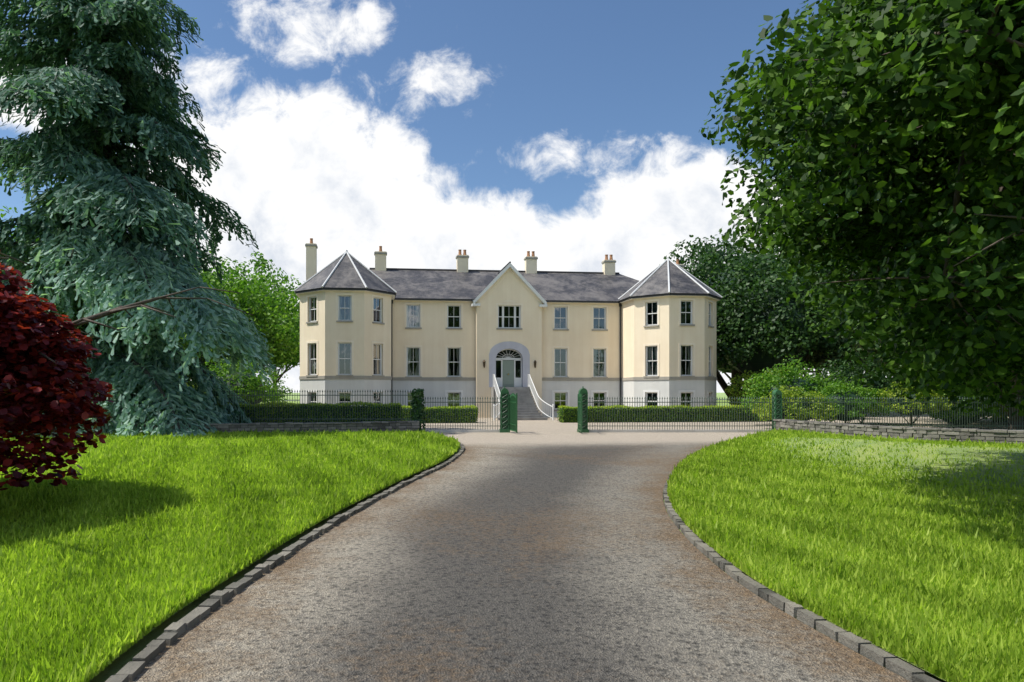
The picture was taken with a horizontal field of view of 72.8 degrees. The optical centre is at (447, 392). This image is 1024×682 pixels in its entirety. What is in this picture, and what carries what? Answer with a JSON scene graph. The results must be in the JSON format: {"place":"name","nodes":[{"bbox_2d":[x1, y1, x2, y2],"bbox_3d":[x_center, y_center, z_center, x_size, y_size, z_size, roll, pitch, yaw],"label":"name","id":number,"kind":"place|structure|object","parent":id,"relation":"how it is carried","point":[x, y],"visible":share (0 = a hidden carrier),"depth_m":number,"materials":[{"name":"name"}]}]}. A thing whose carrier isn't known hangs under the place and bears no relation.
{"place":"outdoors","nodes":[
{"label":"outdoors","id":0,"kind":"place"},
{"bbox_2d":[0,428,459,681],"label":"lawn","id":1,"kind":"structure","parent":0,"point":[222,582],"depth_m":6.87,"materials":[{"name":"green plant"}]},
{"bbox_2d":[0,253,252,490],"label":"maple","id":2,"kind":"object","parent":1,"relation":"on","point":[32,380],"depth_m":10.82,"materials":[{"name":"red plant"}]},
{"bbox_2d":[264,314,299,386],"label":"tree trunk","id":3,"kind":"object","parent":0,"point":[281,375],"depth_m":171.48,"materials":[{"name":"plant"}]},
{"bbox_2d":[0,0,886,392],"label":"sky","id":4,"kind":"structure","parent":0,"point":[566,132],"materials":[{"name":"blue"}]},
{"bbox_2d":[90,393,945,681],"bbox_3d":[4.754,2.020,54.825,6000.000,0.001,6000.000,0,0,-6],"label":"ground","id":5,"kind":"structure","parent":0,"point":[118,664],"depth_m":6.87,"materials":[{"name":"green plant"}]},
{"bbox_2d":[69,226,227,285],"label":"tall tree","id":6,"kind":"object","parent":5,"relation":"on","point":[218,249],"depth_m":66.97,"materials":[{"name":"green plant"}]},
{"bbox_2d":[230,282,290,373],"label":"tree trunk","id":7,"kind":"object","parent":5,"relation":"on","point":[260,307],"visible":0.01,"depth_m":72.17,"materials":[{"name":"brown wood"}]},
{"bbox_2d":[207,251,303,355],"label":"tree leaves","id":8,"kind":"object","parent":7,"relation":"attached to","point":[262,262],"visible":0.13,"depth_m":71.85,"materials":[{"name":"green plant"}]},
{"bbox_2d":[105,442,939,681],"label":"kerb stones","id":9,"kind":"object","parent":5,"relation":"on","point":[132,670],"visible":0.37,"depth_m":6.28,"materials":[{"name":"grey stone"}]},
{"bbox_2d":[421,412,1008,434],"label":"forecourt","id":10,"kind":"structure","parent":5,"relation":"on","point":[551,426],"depth_m":41.47,"materials":[{"name":"beige gravel"}]},
{"bbox_2d":[1,0,232,433],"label":"cedar wood","id":11,"kind":"object","parent":10,"relation":"on","point":[145,371],"visible":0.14,"depth_m":32.58,"materials":[{"name":"brown plant"}]},
{"bbox_2d":[0,0,258,329],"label":"cedar needles","id":12,"kind":"object","parent":11,"relation":"attached to","point":[99,188],"visible":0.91,"depth_m":31.79,"materials":[{"name":"green plant"}]},
{"bbox_2d":[0,221,279,437],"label":"cedar needles","id":13,"kind":"object","parent":11,"relation":"attached to","point":[104,278],"visible":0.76,"depth_m":30.24,"materials":[{"name":"green plant"}]},
{"bbox_2d":[180,334,210,383],"bbox_3d":[-22.236,-3.289,57.700,8.846,10.862,8.036,0,0,-39],"label":"tree trunk","id":14,"kind":"object","parent":10,"relation":"on","point":[201,358],"visible":0.02,"depth_m":56.41,"materials":[{"name":"brown wood"}]},
{"bbox_2d":[170,251,270,361],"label":"tree leaves","id":15,"kind":"object","parent":14,"relation":"attached to","point":[212,280],"visible":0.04,"depth_m":56.75,"materials":[{"name":"green plant"}]},
{"bbox_2d":[42,421,419,432],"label":"stone wall","id":16,"kind":"structure","parent":10,"relation":"on","point":[352,426],"depth_m":31.87,"materials":[{"name":"grey stone"}]},
{"bbox_2d":[192,263,299,376],"bbox_3d":[-19.226,-4.571,61.420,15.098,13.414,14.476,0,0,-6],"label":"tree","id":17,"kind":"object","parent":10,"relation":"on","point":[281,336],"depth_m":59.48,"materials":[{"name":"green plant"}]},
{"bbox_2d":[205,357,291,404],"bbox_3d":[-14.677,-0.309,48.898,7.263,4.960,6.369,0,0,-6],"label":"bush","id":18,"kind":"object","parent":10,"relation":"on","point":[257,382],"depth_m":47.43,"materials":[{"name":"green plant"}]},
{"bbox_2d":[162,404,402,423],"bbox_3d":[-14.794,1.324,34.544,25.060,1.432,1.414,0,0,-6],"label":"hedge","id":19,"kind":"object","parent":10,"relation":"on","point":[372,410],"depth_m":34.93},
{"bbox_2d":[138,401,399,407],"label":"hedge top leaves","id":20,"kind":"object","parent":19,"relation":"attached to","point":[319,403],"visible":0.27,"depth_m":35.18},
{"bbox_2d":[411,388,425,430],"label":"ivy leaves","id":21,"kind":"object","parent":10,"relation":"on","point":[419,392],"visible":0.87,"depth_m":34.20,"materials":[{"name":"green plant"}]},
{"bbox_2d":[399,407,478,422],"bbox_3d":[-4.668,1.511,44.636,13.405,1.062,1.306,0,0,-6],"label":"hedge","id":22,"kind":"object","parent":10,"relation":"on","point":[452,415],"depth_m":44.67,"materials":[{"name":"green plant"}]},
{"bbox_2d":[355,405,474,408],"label":"hedge leaves","id":23,"kind":"object","parent":22,"relation":"attached to","point":[453,407],"visible":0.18,"depth_m":44.93,"materials":[{"name":"green plant"}]},
{"bbox_2d":[299,238,716,417],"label":"house walls","id":24,"kind":"structure","parent":10,"relation":"on","point":[509,326],"depth_m":54.05,"materials":[{"name":"beige paint"}]},
{"bbox_2d":[294,250,721,302],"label":"house roof","id":25,"kind":"structure","parent":24,"relation":"on","point":[346,270],"depth_m":55.24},
{"bbox_2d":[491,374,553,420],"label":"front steps","id":26,"kind":"structure","parent":10,"relation":"on","point":[526,408],"depth_m":51.37,"materials":[{"name":"stone"}]},
{"bbox_2d":[136,386,1022,432],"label":"railings","id":27,"kind":"object","parent":10,"relation":"on","point":[508,412],"visible":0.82,"depth_m":34.43,"materials":[{"name":"metal"}]},
{"bbox_2d":[557,407,771,422],"bbox_3d":[15.142,1.512,46.569,15.783,1.061,1.308,0,0,-6],"label":"hedge","id":28,"kind":"object","parent":10,"relation":"on","point":[635,415],"depth_m":45.97,"materials":[{"name":"green plant"}]},
{"bbox_2d":[558,404,752,409],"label":"hedge top leaves","id":29,"kind":"object","parent":28,"relation":"attached to","point":[609,406],"visible":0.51,"depth_m":46.20,"materials":[{"name":"green plant"}]},
{"bbox_2d":[709,270,748,405],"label":"tree trunk","id":30,"kind":"object","parent":10,"relation":"on","point":[722,382],"visible":0.06,"depth_m":67.16,"materials":[{"name":"brown wood"}]},
{"bbox_2d":[725,368,787,405],"bbox_3d":[24.343,0.142,53.309,5.902,4.058,5.823,0,0,-6],"label":"shrub","id":31,"kind":"object","parent":10,"relation":"on","point":[730,388],"depth_m":53.46,"materials":[{"name":"green plant"}]},
{"bbox_2d":[750,385,838,421],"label":"shrub leaves","id":32,"kind":"object","parent":10,"relation":"on","point":[791,394],"depth_m":36.26,"materials":[{"name":"green plant"}]},
{"bbox_2d":[738,354,862,415],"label":"shrub leaves","id":33,"kind":"object","parent":10,"relation":"on","point":[761,387],"depth_m":41.33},
{"bbox_2d":[774,212,905,373],"bbox_3d":[38.885,-8.488,65.837,21.811,21.279,19.890,0,0,-6],"label":"tall tree","id":34,"kind":"object","parent":10,"relation":"on","point":[823,266],"depth_m":62.08,"materials":[{"name":"green plant"}]},
{"bbox_2d":[659,230,827,339],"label":"tree leaves","id":35,"kind":"object","parent":34,"relation":"attached to","point":[706,267],"visible":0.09,"depth_m":64.65,"materials":[{"name":"green plant"}]},
{"bbox_2d":[814,378,891,423],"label":"shrub leaves","id":36,"kind":"object","parent":10,"relation":"on","point":[867,392],"depth_m":36.95,"materials":[{"name":"green plant"}]},
{"bbox_2d":[810,355,901,423],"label":"shrub leaves","id":37,"kind":"object","parent":10,"relation":"on","point":[833,370],"depth_m":42.00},
{"bbox_2d":[926,382,1008,427],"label":"shrub leaves","id":38,"kind":"object","parent":10,"relation":"on","point":[961,395],"depth_m":36.85,"materials":[{"name":"green plant"}]},
{"bbox_2d":[978,352,1023,429],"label":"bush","id":39,"kind":"object","parent":10,"relation":"on","point":[1000,396],"visible":0.12,"depth_m":35.14,"materials":[{"name":"brown"}]},
{"bbox_2d":[846,260,921,363],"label":"tree leaves","id":40,"kind":"object","parent":39,"relation":"attached to","point":[876,345],"depth_m":37.30,"materials":[{"name":"green plant"}]},
{"bbox_3d":[-33.757,-4.102,52.922,9.482,12.476,9.246,0,0,-6],"label":"tree trunk","id":41,"kind":"object","parent":10,"relation":"on","visible":0},
{"bbox_2d":[0,206,77,327],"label":"tree leaves","id":42,"kind":"object","parent":41,"relation":"attached to","point":[3,215],"visible":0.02,"depth_m":52.43,"materials":[{"name":"green plant"}]},
{"bbox_3d":[36.499,-4.102,46.506,10.300,12.476,8.705,0,0,-6],"label":"tree trunk","id":43,"kind":"object","parent":10,"relation":"on","visible":0},
{"bbox_2d":[840,273,892,360],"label":"tree leaves","id":44,"kind":"object","parent":43,"relation":"on","point":[858,353],"depth_m":48.19,"materials":[{"name":"green plant"}]},
{"bbox_2d":[797,305,913,378],"bbox_3d":[34.601,-3.768,60.283,11.496,11.780,10.204,0,0,-6],"label":"bush","id":45,"kind":"object","parent":5,"relation":"on","point":[812,358],"depth_m":58.07,"materials":[{"name":"green plant"}]},
{"bbox_2d":[862,381,960,426],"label":"shrub leaves","id":46,"kind":"object","parent":5,"relation":"on","point":[934,394],"depth_m":36.39,"materials":[{"name":"green plant"}]},
{"bbox_2d":[897,370,1004,424],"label":"shrub leaves","id":47,"kind":"object","parent":5,"relation":"on","point":[976,387],"depth_m":40.19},
{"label":"tree trunk","id":48,"kind":"object","parent":5,"relation":"on","visible":0},
{"bbox_2d":[685,228,781,278],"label":"tree leaves","id":49,"kind":"object","parent":48,"relation":"attached to","point":[747,240],"visible":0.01,"depth_m":81.40,"materials":[{"name":"green plant"}]},
{"bbox_2d":[132,433,909,681],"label":"driveway","id":50,"kind":"structure","parent":0,"point":[532,558],"depth_m":6.72,"materials":[{"name":"grey gravel"}]},
{"bbox_2d":[717,368,730,379],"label":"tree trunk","id":51,"kind":"object","parent":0,"point":[724,371],"depth_m":186.28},
{"bbox_2d":[704,249,860,379],"bbox_3d":[28.069,-5.321,60.541,15.104,14.983,14.645,0,0,-33],"label":"tree","id":52,"kind":"object","parent":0,"point":[791,344],"depth_m":56.84,"materials":[{"name":"green plant"}]},
{"bbox_2d":[802,363,822,375],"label":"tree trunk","id":53,"kind":"object","parent":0,"point":[814,368],"visible":0.06,"depth_m":165.36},
{"bbox_2d":[666,427,1023,681],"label":"lawn","id":54,"kind":"structure","parent":0,"point":[943,466],"depth_m":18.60,"materials":[{"name":"green plant"}]},
{"bbox_2d":[699,0,1023,416],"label":"tree","id":55,"kind":"object","parent":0,"point":[844,91],"depth_m":8.89,"materials":[{"name":"green plant"}]},
{"label":"lawn","id":56,"kind":"structure","parent":0,"visible":0},
{"bbox_2d":[773,419,1023,443],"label":"stone wall","id":57,"kind":"structure","parent":56,"relation":"on","point":[995,435],"depth_m":26.45,"materials":[{"name":"grey stone"}]}
]}

